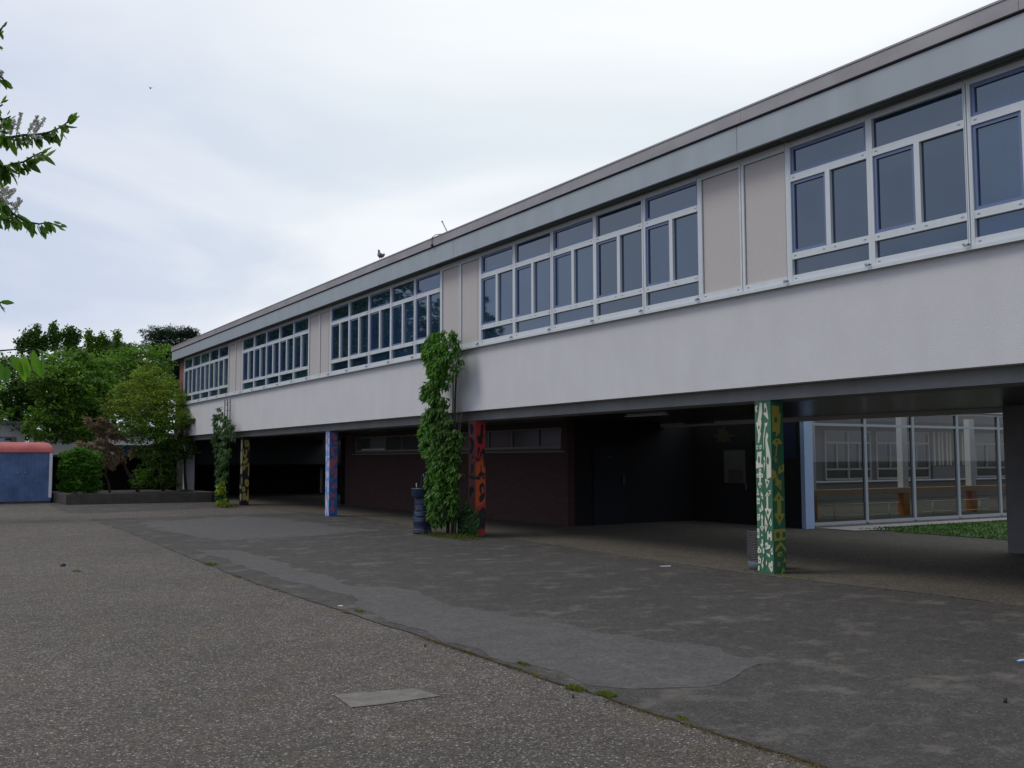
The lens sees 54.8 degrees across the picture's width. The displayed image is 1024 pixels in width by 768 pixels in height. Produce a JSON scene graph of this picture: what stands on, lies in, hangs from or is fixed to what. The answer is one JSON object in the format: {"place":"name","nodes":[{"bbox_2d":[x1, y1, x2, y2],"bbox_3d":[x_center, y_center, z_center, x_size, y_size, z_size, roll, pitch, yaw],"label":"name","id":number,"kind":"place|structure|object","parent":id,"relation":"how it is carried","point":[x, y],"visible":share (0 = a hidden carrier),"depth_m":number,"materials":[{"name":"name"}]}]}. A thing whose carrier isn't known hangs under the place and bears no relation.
{"place":"outdoors","nodes":[
{"label":"outdoors","id":0,"kind":"place"},
{"bbox_2d":[77,338,138,372],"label":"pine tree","id":1,"kind":"object","parent":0,"point":[104,347],"visible":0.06,"depth_m":72.82,"materials":[{"name":"plant"}]},
{"bbox_2d":[52,455,176,490],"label":"dark shed","id":2,"kind":"structure","parent":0,"point":[118,478],"depth_m":47.09,"materials":[{"name":"black paint"}]},
{"bbox_2d":[0,0,996,441],"label":"sky","id":3,"kind":"structure","parent":0,"point":[271,153],"materials":[{"name":"white"}]},
{"bbox_2d":[0,492,1007,767],"bbox_3d":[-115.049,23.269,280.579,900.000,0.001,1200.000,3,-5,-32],"label":"ground","id":4,"kind":"structure","parent":0,"point":[122,648],"depth_m":7.05,"materials":[{"name":"grey asphalt"}]},
{"bbox_2d":[0,383,13,428],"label":"young tree","id":5,"kind":"object","parent":4,"relation":"on","point":[7,413],"visible":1,"depth_m":26.69,"materials":[{"name":"green plant"}]},
{"bbox_2d":[0,421,27,441],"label":"flat roof building","id":6,"kind":"structure","parent":4,"relation":"on","point":[14,435],"depth_m":50.08,"materials":[{"name":"grey"}]},
{"bbox_2d":[0,437,16,441],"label":"window","id":7,"kind":"structure","parent":6,"relation":"in","point":[2,439],"depth_m":49.95,"materials":[{"name":"grey"}]},
{"bbox_2d":[0,442,53,503],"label":"site trailer","id":8,"kind":"object","parent":4,"relation":"on","point":[25,472],"visible":1,"depth_m":37.14,"materials":[{"name":"blue paint"}]},
{"bbox_2d":[0,22,78,381],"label":"bird cherry tree","id":9,"kind":"object","parent":4,"relation":"on","point":[22,367],"visible":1,"depth_m":3.79,"materials":[{"name":"green plant"}]},
{"bbox_2d":[0,320,83,438],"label":"deciduous tree","id":10,"kind":"object","parent":4,"relation":"on","point":[70,337],"visible":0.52,"depth_m":51.55,"materials":[{"name":"green plant"}]},
{"bbox_2d":[14,347,124,444],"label":"deciduous tree","id":11,"kind":"object","parent":4,"relation":"on","point":[77,400],"visible":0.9,"depth_m":47.35,"materials":[{"name":"green plant"}]},
{"bbox_2d":[0,370,177,441],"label":"deciduous tree","id":12,"kind":"object","parent":4,"relation":"on","point":[27,439],"visible":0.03,"depth_m":56.85,"materials":[{"name":"green plant"}]},
{"bbox_2d":[29,432,177,454],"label":"flat roof building","id":13,"kind":"structure","parent":4,"relation":"on","point":[58,447],"depth_m":51.13,"materials":[{"name":"white"}]},
{"bbox_2d":[116,445,171,454],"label":"window","id":14,"kind":"structure","parent":13,"relation":"in","point":[127,449],"depth_m":51.83,"materials":[{"name":"glass"}]},
{"bbox_2d":[75,328,148,422],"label":"deciduous tree","id":15,"kind":"object","parent":4,"relation":"on","point":[91,345],"visible":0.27,"depth_m":55.27,"materials":[{"name":"green plant"}]},
{"bbox_2d":[50,489,215,504],"bbox_3d":[-15.719,4.473,39.633,5.720,0.380,7.650,3,-5,-32],"label":"planter","id":16,"kind":"object","parent":4,"relation":"on","point":[133,496],"visible":0.75,"depth_m":36.91,"materials":[{"name":"concrete"}]},
{"bbox_2d":[55,446,104,493],"bbox_3d":[-16.957,3.442,38.874,1.845,2.031,1.184,3,-5,-32],"label":"hedge bush","id":17,"kind":"object","parent":16,"relation":"on","point":[75,461],"visible":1,"depth_m":38.69,"materials":[{"name":"green plant"}]},
{"bbox_2d":[72,414,197,491],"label":"leafy shrub","id":18,"kind":"object","parent":16,"relation":"in","point":[112,461],"visible":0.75,"depth_m":40.02,"materials":[{"name":"brown plant"}]},
{"bbox_2d":[99,360,188,490],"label":"tree","id":19,"kind":"object","parent":16,"relation":"in","point":[170,406],"visible":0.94,"depth_m":41.12,"materials":[{"name":"green plant"}]},
{"bbox_2d":[114,410,201,489],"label":"shrub","id":20,"kind":"object","parent":16,"relation":"in","point":[164,443],"visible":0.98,"depth_m":40.09,"materials":[{"name":"green plant"}]},
{"bbox_2d":[97,340,178,425],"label":"deciduous tree","id":21,"kind":"object","parent":4,"relation":"on","point":[129,363],"visible":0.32,"depth_m":53.09,"materials":[{"name":"green plant"}]},
{"bbox_2d":[50,502,246,512],"bbox_3d":[-12.807,4.272,34.652,6.046,0.001,7.811,3,-5,-32],"label":"asphalt patch","id":22,"kind":"object","parent":4,"relation":"on","point":[94,508],"visible":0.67,"depth_m":33.64,"materials":[{"name":"grey asphalt"}]},
{"bbox_2d":[215,481,227,500],"bbox_3d":[-10.225,3.745,34.342,0.371,1.000,1.726,3,-5,-32],"label":"yellow vine","id":23,"kind":"object","parent":22,"relation":"on","point":[221,489],"visible":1,"depth_m":33.82,"materials":[{"name":"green plant"}]},
{"bbox_2d":[137,323,200,432],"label":"pine tree","id":24,"kind":"object","parent":4,"relation":"on","point":[167,335],"visible":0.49,"depth_m":72.41,"materials":[{"name":"green plant"}]},
{"bbox_2d":[215,498,234,507],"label":"plant","id":25,"kind":"object","parent":4,"relation":"on","point":[224,503],"visible":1,"depth_m":33.31,"materials":[{"name":"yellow plant"}]},
{"bbox_2d":[334,688,439,706],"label":"concrete slab","id":26,"kind":"structure","parent":4,"relation":"on","point":[357,699],"depth_m":6.67,"materials":[{"name":"grey concrete"}]},
{"bbox_2d":[230,574,828,767],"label":"edge moss","id":27,"kind":"object","parent":4,"relation":"on","point":[686,725],"visible":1,"depth_m":6.24,"materials":[{"name":"plant"}]},
{"bbox_2d":[92,513,1023,767],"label":"asphalt strip","id":28,"kind":"object","parent":4,"relation":"on","point":[840,676],"visible":0.91,"depth_m":9.37,"materials":[{"name":"grey asphalt"}]},
{"bbox_2d":[203,561,216,565],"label":"weed tuft","id":29,"kind":"object","parent":28,"relation":"on","point":[209,564],"visible":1,"depth_m":15.09,"materials":[{"name":"green plant"}]},
{"bbox_2d":[139,516,380,539],"bbox_3d":[-6.511,3.443,24.011,4.314,0.001,8.332,3,-5,-32],"label":"asphalt patch","id":30,"kind":"object","parent":28,"relation":"on","point":[235,528],"visible":1,"depth_m":23.09,"materials":[{"name":"grey asphalt"}]},
{"bbox_2d":[411,474,431,533],"bbox_3d":[-1.929,2.594,21.391,0.492,1.296,0.498,3,-5,-32],"label":"drinking fountain","id":31,"kind":"object","parent":28,"relation":"on","point":[421,524],"visible":0.73,"depth_m":21.21,"materials":[{"name":"blue metal"}]},
{"bbox_2d":[416,329,465,535],"bbox_3d":[-1.568,1.021,20.896,0.627,4.350,1.893,3,-5,-32],"label":"climbing vine","id":32,"kind":"object","parent":28,"relation":"on","point":[439,484],"visible":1,"depth_m":20.59,"materials":[{"name":"green plant"}]},
{"bbox_2d":[417,530,487,540],"bbox_3d":[-1.247,3.104,20.429,0.754,0.110,2.018,3,-5,-32],"label":"weed tuft","id":33,"kind":"object","parent":28,"relation":"on","point":[445,535],"visible":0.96,"depth_m":20.23,"materials":[{"name":"green plant"}]},
{"bbox_2d":[448,419,458,532],"bbox_3d":[-1.182,1.973,20.933,0.146,2.450,0.448,3,-5,-32],"label":"trellis ladder","id":34,"kind":"object","parent":28,"relation":"on","point":[458,493],"visible":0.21,"depth_m":20.79,"materials":[{"name":"metal"}]},
{"bbox_2d":[457,500,482,535],"bbox_3d":[-0.951,2.835,20.586,0.378,0.837,0.925,3,-5,-32],"label":"climbing vine","id":35,"kind":"object","parent":34,"relation":"attached to","point":[469,521],"visible":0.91,"depth_m":20.43,"materials":[{"name":"green plant"}]},
{"bbox_2d":[196,550,759,688],"bbox_3d":[-1.853,2.550,12.433,1.871,0.001,12.760,3,-5,-32],"label":"asphalt patch","id":36,"kind":"object","parent":28,"relation":"on","point":[591,657],"visible":1,"depth_m":8.62,"materials":[{"name":"grey asphalt"}]},
{"bbox_2d":[168,548,828,767],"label":"edge gap","id":37,"kind":"object","parent":28,"relation":"on","point":[550,680],"visible":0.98,"depth_m":6.77,"materials":[{"name":"soil"}]},
{"bbox_2d":[564,682,587,691],"bbox_3d":[0.446,2.107,6.880,0.114,0.033,0.211,3,-5,-32],"label":"weed tuft","id":38,"kind":"object","parent":37,"relation":"on","point":[577,687],"visible":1,"depth_m":6.85,"materials":[{"name":"green plant"}]},
{"bbox_2d":[515,660,529,665],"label":"weed tuft","id":39,"kind":"object","parent":28,"relation":"on","point":[522,663],"visible":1,"depth_m":7.71,"materials":[{"name":"green plant"}]},
{"bbox_2d":[594,689,617,697],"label":"weed tuft","id":40,"kind":"object","parent":28,"relation":"on","point":[607,693],"visible":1,"depth_m":6.67,"materials":[{"name":"green plant"}]},
{"bbox_2d":[676,714,689,720],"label":"weed tuft","id":41,"kind":"object","parent":28,"relation":"on","point":[683,718],"visible":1,"depth_m":6.07,"materials":[{"name":"green plant"}]},
{"bbox_2d":[800,413,1006,528],"bbox_3d":[13.027,2.215,27.887,16.440,2.950,2.520,3,-5,-32],"label":"glass passage","id":42,"kind":"object","parent":4,"relation":"on","point":[872,471],"visible":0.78,"depth_m":24.43,"materials":[{"name":"grey"}]},
{"bbox_2d":[223,494,1023,605],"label":"paving","id":43,"kind":"structure","parent":0,"point":[989,571],"depth_m":17.36,"materials":[{"name":"grey concrete"}]},
{"bbox_2d":[171,0,1023,573],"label":"school building","id":44,"kind":"structure","parent":43,"relation":"on","point":[701,322],"depth_m":15.97,"materials":[{"name":"paint"}]},
{"bbox_2d":[184,358,191,403],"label":"window","id":45,"kind":"structure","parent":44,"relation":"in","point":[188,362],"depth_m":41.10,"materials":[{"name":"white"}]},
{"bbox_2d":[191,354,200,401],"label":"window","id":46,"kind":"structure","parent":44,"relation":"in","point":[196,360],"depth_m":40.10,"materials":[{"name":"blue"}]},
{"bbox_2d":[200,351,209,399],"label":"window","id":47,"kind":"structure","parent":44,"relation":"in","point":[204,368],"depth_m":38.89,"materials":[{"name":"blue"}]},
{"bbox_2d":[209,348,218,398],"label":"window","id":48,"kind":"structure","parent":44,"relation":"in","point":[214,354],"depth_m":37.79,"materials":[{"name":"blue"}]},
{"bbox_2d":[218,344,228,396],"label":"window","id":49,"kind":"structure","parent":44,"relation":"in","point":[223,351],"depth_m":36.69,"materials":[{"name":"blue"}]},
{"bbox_2d":[223,399,230,502],"bbox_3d":[-10.207,2.443,35.554,0.146,3.780,0.718,3,-5,-32],"label":"trellis ladder","id":50,"kind":"object","parent":44,"relation":"attached to","point":[227,410],"visible":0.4,"depth_m":35.35,"materials":[{"name":"grey metal"}]},
{"bbox_2d":[210,407,235,502],"bbox_3d":[-10.326,2.587,35.122,0.507,3.628,2.586,3,-5,-32],"label":"climbing vine","id":51,"kind":"object","parent":50,"relation":"attached to","point":[225,437],"visible":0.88,"depth_m":34.94,"materials":[{"name":"green plant"}]},
{"bbox_2d":[242,336,253,391],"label":"window","id":52,"kind":"structure","parent":44,"relation":"in","point":[248,343],"depth_m":34.08,"materials":[{"name":"blue"}]},
{"bbox_2d":[253,331,266,389],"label":"window","id":53,"kind":"structure","parent":44,"relation":"in","point":[259,381],"depth_m":32.96,"materials":[{"name":"blue"}]},
{"bbox_2d":[266,326,279,386],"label":"window","id":54,"kind":"structure","parent":44,"relation":"in","point":[273,335],"depth_m":31.81,"materials":[{"name":"blue"}]},
{"bbox_2d":[279,321,293,384],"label":"window","id":55,"kind":"structure","parent":44,"relation":"in","point":[286,340],"depth_m":30.69,"materials":[{"name":"blue"}]},
{"bbox_2d":[293,316,308,381],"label":"window","id":56,"kind":"structure","parent":44,"relation":"in","point":[301,326],"depth_m":29.55,"materials":[{"name":"blue"}]},
{"bbox_2d":[330,302,348,373],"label":"window","id":57,"kind":"structure","parent":44,"relation":"in","point":[339,349],"depth_m":26.94,"materials":[{"name":"blue"}]},
{"bbox_2d":[349,295,368,370],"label":"window","id":58,"kind":"structure","parent":44,"relation":"in","point":[358,308],"depth_m":25.82,"materials":[{"name":"blue"}]},
{"bbox_2d":[369,287,390,366],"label":"window","id":59,"kind":"structure","parent":44,"relation":"in","point":[380,301],"depth_m":24.69,"materials":[{"name":"blue"}]},
{"bbox_2d":[377,250,384,259],"bbox_3d":[-3.197,-3.163,24.131,0.140,0.280,0.292,3,-5,-32],"label":"pigeon","id":60,"kind":"object","parent":44,"relation":"on","point":[380,255],"visible":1,"depth_m":24.10,"materials":[{"name":"black"}]},
{"bbox_2d":[390,279,414,361],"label":"window","id":61,"kind":"structure","parent":44,"relation":"in","point":[403,294],"depth_m":23.58,"materials":[{"name":"blue"}]},
{"bbox_2d":[414,269,440,357],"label":"window","id":62,"kind":"structure","parent":44,"relation":"in","point":[428,286],"depth_m":22.57,"materials":[{"name":"blue"}]},
{"bbox_2d":[431,221,446,247],"bbox_3d":[-1.541,-3.283,21.563,0.520,0.590,0.131,-4,-6,38],"label":"lightning rod","id":63,"kind":"object","parent":44,"relation":"on","point":[438,234],"visible":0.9,"depth_m":21.59,"materials":[{"name":"metal"}]},
{"bbox_2d":[352,427,564,454],"bbox_3d":[-2.145,1.770,29.359,0.110,0.600,13.100,3,-5,-32],"label":"strip window","id":64,"kind":"structure","parent":44,"relation":"in","point":[539,439],"depth_m":26.56,"materials":[{"name":"grey glass"}]},
{"bbox_2d":[480,243,513,343],"bbox_3d":[-0.282,-1.777,19.861,0.071,1.866,1.321,3,-5,-32],"label":"window","id":65,"kind":"structure","parent":44,"relation":"in","point":[496,266],"depth_m":19.85,"materials":[{"name":"blue glass"}]},
{"bbox_2d":[514,230,551,336],"bbox_3d":[0.412,-1.865,18.739,0.071,1.866,1.321,3,-5,-32],"label":"window","id":66,"kind":"structure","parent":44,"relation":"in","point":[532,255],"depth_m":18.73,"materials":[{"name":"blue glass"}]},
{"bbox_2d":[551,215,594,329],"bbox_3d":[1.106,-1.952,17.618,0.071,1.866,1.321,3,-5,-32],"label":"window","id":67,"kind":"structure","parent":44,"relation":"in","point":[573,253],"depth_m":17.60,"materials":[{"name":"blue"}]},
{"bbox_2d":[592,443,626,524],"bbox_3d":[2.411,2.436,24.231,1.000,1.990,0.100,3,-5,-32],"label":"door","id":68,"kind":"structure","parent":44,"relation":"in","point":[608,459],"depth_m":24.23,"materials":[{"name":"black paint"}]},
{"bbox_2d":[594,198,643,320],"bbox_3d":[1.801,-2.039,16.497,0.071,1.866,1.321,3,-5,-32],"label":"window","id":69,"kind":"structure","parent":44,"relation":"in","point":[618,231],"depth_m":16.48,"materials":[{"name":"blue"}]},
{"bbox_2d":[643,178,700,310],"bbox_3d":[2.495,-2.126,15.375,0.071,1.866,1.321,3,-5,-32],"label":"window","id":70,"kind":"structure","parent":44,"relation":"in","point":[671,216],"depth_m":15.36,"materials":[{"name":"blue glass"}]},
{"bbox_2d":[719,442,754,524],"bbox_3d":[5.527,2.437,24.362,0.080,1.990,1.150,3,-5,-32],"label":"door","id":71,"kind":"structure","parent":44,"relation":"in","point":[736,459],"depth_m":24.34,"materials":[{"name":"black paint"}]},
{"bbox_2d":[787,118,872,281],"bbox_3d":[4.103,-2.328,12.779,0.071,1.866,1.321,3,-5,-32],"label":"window","id":72,"kind":"structure","parent":44,"relation":"in","point":[829,201],"depth_m":12.75,"materials":[{"name":"blue"}]},
{"bbox_2d":[868,84,971,264],"bbox_3d":[4.798,-2.415,11.658,0.071,1.866,1.321,3,-5,-32],"label":"window","id":73,"kind":"structure","parent":44,"relation":"in","point":[919,195],"depth_m":11.63,"materials":[{"name":"blue glass"}]},
{"bbox_2d":[965,63,1023,244],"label":"window","id":74,"kind":"structure","parent":44,"relation":"in","point":[995,101],"depth_m":10.83,"materials":[{"name":"blue"}]},
{"bbox_2d":[747,530,757,569],"bbox_3d":[3.617,2.406,14.336,0.410,0.560,0.410,3,-5,-32],"label":"litter bin","id":75,"kind":"object","parent":43,"relation":"on","point":[752,549],"visible":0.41,"depth_m":14.22,"materials":[{"name":"grey metal"}]},
{"bbox_2d":[743,569,815,578],"bbox_3d":[3.662,2.612,13.617,0.190,0.033,1.237,3,-5,-32],"label":"weed tuft","id":76,"kind":"object","parent":43,"relation":"on","point":[782,574],"visible":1,"depth_m":13.51,"materials":[{"name":"green plant"}]},
{"bbox_2d":[826,517,1006,530],"bbox_3d":[14.168,3.555,26.308,16.050,0.001,1.220,3,-5,-32],"label":"gravel strip","id":77,"kind":"object","parent":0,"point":[855,528],"visible":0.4,"depth_m":23.71,"materials":[{"name":"grey gravel"}]},
{"bbox_2d":[860,519,1007,539],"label":"lawn grass","id":78,"kind":"structure","parent":0,"point":[964,530],"depth_m":21.99,"materials":[{"name":"green plant"}]},
{"bbox_2d":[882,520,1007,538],"bbox_3d":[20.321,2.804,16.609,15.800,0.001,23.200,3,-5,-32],"label":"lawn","id":79,"kind":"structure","parent":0,"point":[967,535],"depth_m":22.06,"materials":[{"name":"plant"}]}
]}

